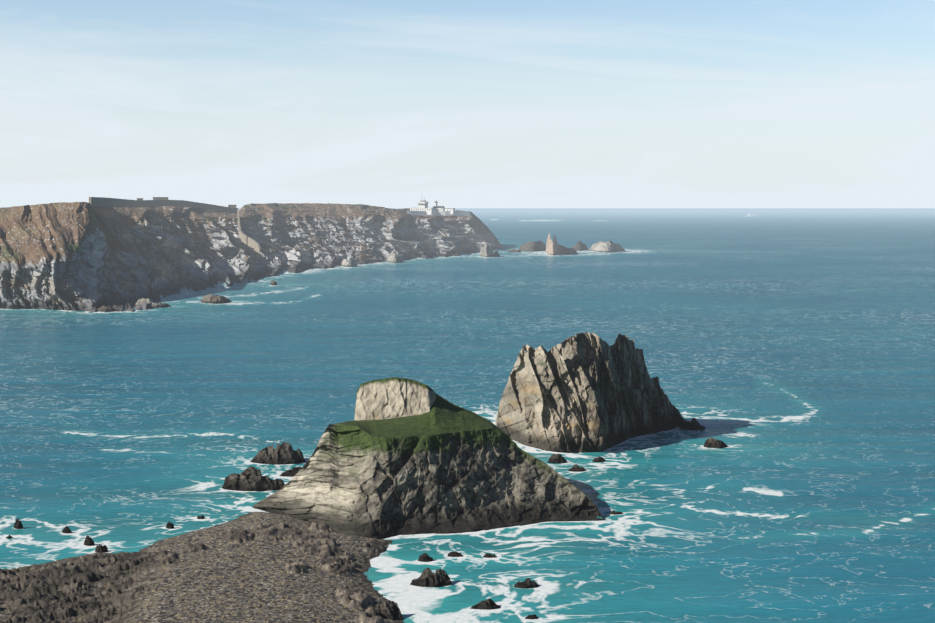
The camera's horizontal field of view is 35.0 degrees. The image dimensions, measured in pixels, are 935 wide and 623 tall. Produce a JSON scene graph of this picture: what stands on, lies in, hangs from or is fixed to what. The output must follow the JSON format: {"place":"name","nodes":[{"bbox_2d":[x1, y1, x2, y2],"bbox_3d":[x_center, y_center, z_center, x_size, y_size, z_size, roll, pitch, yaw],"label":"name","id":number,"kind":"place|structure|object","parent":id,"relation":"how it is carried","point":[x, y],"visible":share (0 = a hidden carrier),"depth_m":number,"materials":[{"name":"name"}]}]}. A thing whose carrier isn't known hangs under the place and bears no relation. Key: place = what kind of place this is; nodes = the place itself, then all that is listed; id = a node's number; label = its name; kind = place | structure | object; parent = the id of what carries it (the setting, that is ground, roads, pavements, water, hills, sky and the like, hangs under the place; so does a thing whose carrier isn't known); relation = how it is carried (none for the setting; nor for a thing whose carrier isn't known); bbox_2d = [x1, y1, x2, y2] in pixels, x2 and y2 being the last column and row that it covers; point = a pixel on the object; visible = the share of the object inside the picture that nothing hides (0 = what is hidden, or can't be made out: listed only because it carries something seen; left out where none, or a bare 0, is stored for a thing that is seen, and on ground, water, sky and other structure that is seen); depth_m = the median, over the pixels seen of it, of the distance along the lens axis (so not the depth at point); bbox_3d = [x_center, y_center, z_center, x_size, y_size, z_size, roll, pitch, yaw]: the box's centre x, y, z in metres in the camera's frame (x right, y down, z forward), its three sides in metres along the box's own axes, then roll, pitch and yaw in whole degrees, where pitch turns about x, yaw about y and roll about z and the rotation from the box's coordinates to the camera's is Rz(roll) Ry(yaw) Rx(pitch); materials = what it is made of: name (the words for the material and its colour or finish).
{"place":"outdoors","nodes":[
{"label":"outdoors","id":0,"kind":"place"},
{"bbox_2d":[0,512,403,622],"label":"beach ground","id":1,"kind":"structure","parent":0,"point":[258,567],"depth_m":239.22,"materials":[{"name":"grey gravel"}]},
{"bbox_2d":[361,600,402,619],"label":"rock","id":2,"kind":"object","parent":1,"relation":"on","point":[387,609],"visible":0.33,"depth_m":222.91,"materials":[{"name":"grey stone"}]},
{"bbox_2d":[0,202,503,311],"bbox_3d":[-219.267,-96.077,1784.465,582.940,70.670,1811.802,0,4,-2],"label":"headland terrain","id":3,"kind":"structure","parent":0,"point":[78,256],"depth_m":1349.50,"materials":[{"name":"stone"}]},
{"bbox_2d":[134,298,171,307],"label":"rock","id":4,"kind":"object","parent":3,"relation":"on","point":[141,301],"visible":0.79,"depth_m":923.65,"materials":[{"name":"grey stone"}]},
{"bbox_2d":[89,197,260,256],"bbox_3d":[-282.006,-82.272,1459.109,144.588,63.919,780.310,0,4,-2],"label":"fort wall","id":5,"kind":"structure","parent":3,"relation":"on","point":[246,240],"depth_m":1546.30,"materials":[{"name":"stone"}]},
{"bbox_2d":[341,257,356,266],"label":"rock","id":6,"kind":"object","parent":3,"relation":"on","point":[351,263],"visible":0.9,"depth_m":1561.50,"materials":[{"name":"white stone"}]},
{"bbox_2d":[386,252,403,262],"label":"rock","id":7,"kind":"object","parent":3,"relation":"on","point":[392,257],"visible":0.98,"depth_m":1678.44,"materials":[{"name":"grey stone"}]},
{"bbox_2d":[410,197,433,214],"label":"lighthouse building","id":8,"kind":"structure","parent":3,"relation":"on","point":[422,205],"depth_m":2128.09,"materials":[{"name":"grey paint"}]},
{"bbox_2d":[407,211,469,216],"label":"wall","id":9,"kind":"structure","parent":3,"relation":"on","point":[442,213],"depth_m":2129.61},
{"bbox_2d":[433,200,454,213],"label":"lighthouse","id":10,"kind":"object","parent":3,"relation":"on","point":[441,208],"visible":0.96,"depth_m":2135.68,"materials":[{"name":"grey paint"}]},
{"bbox_2d":[0,208,934,622],"bbox_3d":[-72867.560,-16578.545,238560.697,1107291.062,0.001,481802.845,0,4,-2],"label":"sea water","id":11,"kind":"structure","parent":0,"point":[790,356],"depth_m":473.82,"materials":[{"name":"teal liquid"}]},
{"bbox_2d":[14,518,22,528],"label":"rock","id":12,"kind":"object","parent":11,"relation":"in","point":[18,524],"visible":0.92,"depth_m":285.93,"materials":[{"name":"grey stone"}]},
{"bbox_2d":[62,526,71,532],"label":"rock","id":13,"kind":"object","parent":11,"relation":"in","point":[66,529],"visible":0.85,"depth_m":281.99,"materials":[{"name":"grey stone"}]},
{"bbox_2d":[84,535,94,545],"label":"rock","id":14,"kind":"object","parent":11,"relation":"in","point":[88,541],"visible":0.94,"depth_m":271.69,"materials":[{"name":"grey stone"}]},
{"bbox_2d":[95,544,107,552],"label":"rock","id":15,"kind":"object","parent":11,"relation":"in","point":[101,548],"visible":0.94,"depth_m":266.47,"materials":[{"name":"grey stone"}]},
{"bbox_2d":[97,305,115,311],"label":"rock","id":16,"kind":"object","parent":11,"relation":"in","point":[106,309],"visible":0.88,"depth_m":885.03,"materials":[{"name":"grey stone"}]},
{"bbox_2d":[166,520,173,528],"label":"rock","id":17,"kind":"object","parent":11,"relation":"in","point":[169,525],"visible":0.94,"depth_m":286.02,"materials":[{"name":"grey stone"}]},
{"bbox_2d":[201,294,230,303],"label":"rock","id":18,"kind":"object","parent":11,"relation":"in","point":[214,299],"visible":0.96,"depth_m":964.36,"materials":[{"name":"grey stone"}]},
{"bbox_2d":[222,466,284,490],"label":"rock","id":19,"kind":"object","parent":11,"relation":"in","point":[250,478],"visible":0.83,"depth_m":326.14,"materials":[{"name":"grey stone"}]},
{"bbox_2d":[250,442,305,464],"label":"rock","id":20,"kind":"object","parent":11,"relation":"in","point":[283,453],"visible":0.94,"depth_m":359.81,"materials":[{"name":"grey stone"}]},
{"bbox_2d":[279,467,301,476],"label":"rock","id":21,"kind":"object","parent":11,"relation":"in","point":[291,473],"visible":0.35,"depth_m":342.31,"materials":[{"name":"grey stone"}]},
{"bbox_2d":[418,553,433,561],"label":"rock","id":22,"kind":"object","parent":11,"relation":"in","point":[424,557],"visible":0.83,"depth_m":259.57,"materials":[{"name":"grey stone"}]},
{"bbox_2d":[252,394,604,538],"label":"sea stack","id":23,"kind":"object","parent":11,"relation":"in","point":[443,466],"visible":0.92,"depth_m":295.55,"materials":[{"name":"grey stone"}]},
{"bbox_2d":[354,377,435,419],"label":"rock outcrop","id":24,"kind":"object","parent":23,"relation":"on","point":[389,398],"depth_m":320.15,"materials":[{"name":"beige stone"}]},
{"bbox_2d":[410,567,451,586],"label":"rock","id":25,"kind":"object","parent":11,"relation":"in","point":[428,577],"visible":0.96,"depth_m":243.04,"materials":[{"name":"grey stone"}]},
{"bbox_2d":[447,551,461,556],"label":"rock","id":26,"kind":"object","parent":11,"relation":"in","point":[454,554],"visible":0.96,"depth_m":263.11,"materials":[{"name":"grey stone"}]},
{"bbox_2d":[471,598,500,609],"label":"rock","id":27,"kind":"object","parent":11,"relation":"in","point":[489,604],"visible":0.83,"depth_m":228.92,"materials":[{"name":"grey stone"}]},
{"bbox_2d":[479,243,492,256],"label":"sea stack","id":28,"kind":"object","parent":11,"relation":"on","point":[486,251],"visible":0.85,"depth_m":1872.59,"materials":[{"name":"grey stone"}]},
{"bbox_2d":[483,553,496,557],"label":"rock","id":29,"kind":"object","parent":11,"relation":"in","point":[487,555],"visible":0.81,"depth_m":262.48,"materials":[{"name":"grey stone"}]},
{"bbox_2d":[492,251,499,256],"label":"skerry","id":30,"kind":"structure","parent":11,"relation":"on","point":[495,254],"depth_m":1884.45,"materials":[{"name":"grey stone"}]},
{"bbox_2d":[508,249,521,251],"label":"skerry","id":31,"kind":"structure","parent":11,"relation":"on","point":[513,250],"depth_m":2072.72,"materials":[{"name":"grey stone"}]},
{"bbox_2d":[514,578,538,588],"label":"rock","id":32,"kind":"object","parent":11,"relation":"in","point":[527,583],"visible":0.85,"depth_m":241.67,"materials":[{"name":"grey stone"}]},
{"bbox_2d":[525,614,537,618],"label":"rock","id":33,"kind":"object","parent":11,"relation":"in","point":[534,616],"visible":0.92,"depth_m":223.09,"materials":[{"name":"grey stone"}]},
{"bbox_2d":[518,241,545,251],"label":"skerry","id":34,"kind":"structure","parent":11,"relation":"on","point":[531,246],"depth_m":2127.41,"materials":[{"name":"grey stone"}]},
{"bbox_2d":[545,233,558,254],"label":"sea stack","id":35,"kind":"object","parent":11,"relation":"on","point":[552,247],"visible":0.94,"depth_m":1961.62,"materials":[{"name":"stone"}]},
{"bbox_2d":[548,453,566,463],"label":"surf rock","id":36,"kind":"object","parent":11,"relation":"in","point":[558,458],"visible":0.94,"depth_m":359.52,"materials":[{"name":"grey stone"}]},
{"bbox_2d":[559,245,576,253],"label":"skerry","id":37,"kind":"structure","parent":11,"relation":"on","point":[563,249],"depth_m":1992.90,"materials":[{"name":"grey stone"}]},
{"bbox_2d":[568,464,585,471],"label":"surf rock","id":38,"kind":"object","parent":11,"relation":"in","point":[575,468],"visible":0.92,"depth_m":348.37,"materials":[{"name":"grey stone"}]},
{"bbox_2d":[572,241,588,250],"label":"skerry","id":39,"kind":"structure","parent":11,"relation":"on","point":[579,246],"depth_m":2156.62,"materials":[{"name":"grey stone"}]},
{"bbox_2d":[495,332,690,452],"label":"sea stack","id":40,"kind":"object","parent":11,"relation":"on","point":[582,392],"visible":0.94,"depth_m":389.44,"materials":[{"name":"grey stone"}]},
{"bbox_2d":[592,456,605,461],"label":"surf rock","id":41,"kind":"object","parent":11,"relation":"in","point":[599,459],"visible":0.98,"depth_m":361.22,"materials":[{"name":"grey stone"}]},
{"bbox_2d":[589,240,625,251],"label":"skerry","id":42,"kind":"structure","parent":11,"relation":"on","point":[607,246],"depth_m":2090.60,"materials":[{"name":"grey stone"}]},
{"bbox_2d":[609,510,622,514],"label":"surf rock","id":43,"kind":"object","parent":11,"relation":"on","point":[613,512],"visible":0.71,"depth_m":299.45,"materials":[{"name":"grey stone"}]},
{"bbox_2d":[682,418,705,430],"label":"rock","id":44,"kind":"object","parent":11,"relation":"in","point":[693,425],"visible":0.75,"depth_m":413.20,"materials":[{"name":"black stone"}]},
{"bbox_2d":[703,438,728,447],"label":"rock","id":45,"kind":"object","parent":11,"relation":"in","point":[712,443],"visible":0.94,"depth_m":382.99,"materials":[{"name":"grey stone"}]},
{"bbox_2d":[0,0,934,207],"label":"sky","id":46,"kind":"structure","parent":0,"point":[380,103],"materials":[{"name":"blue"}]}
]}

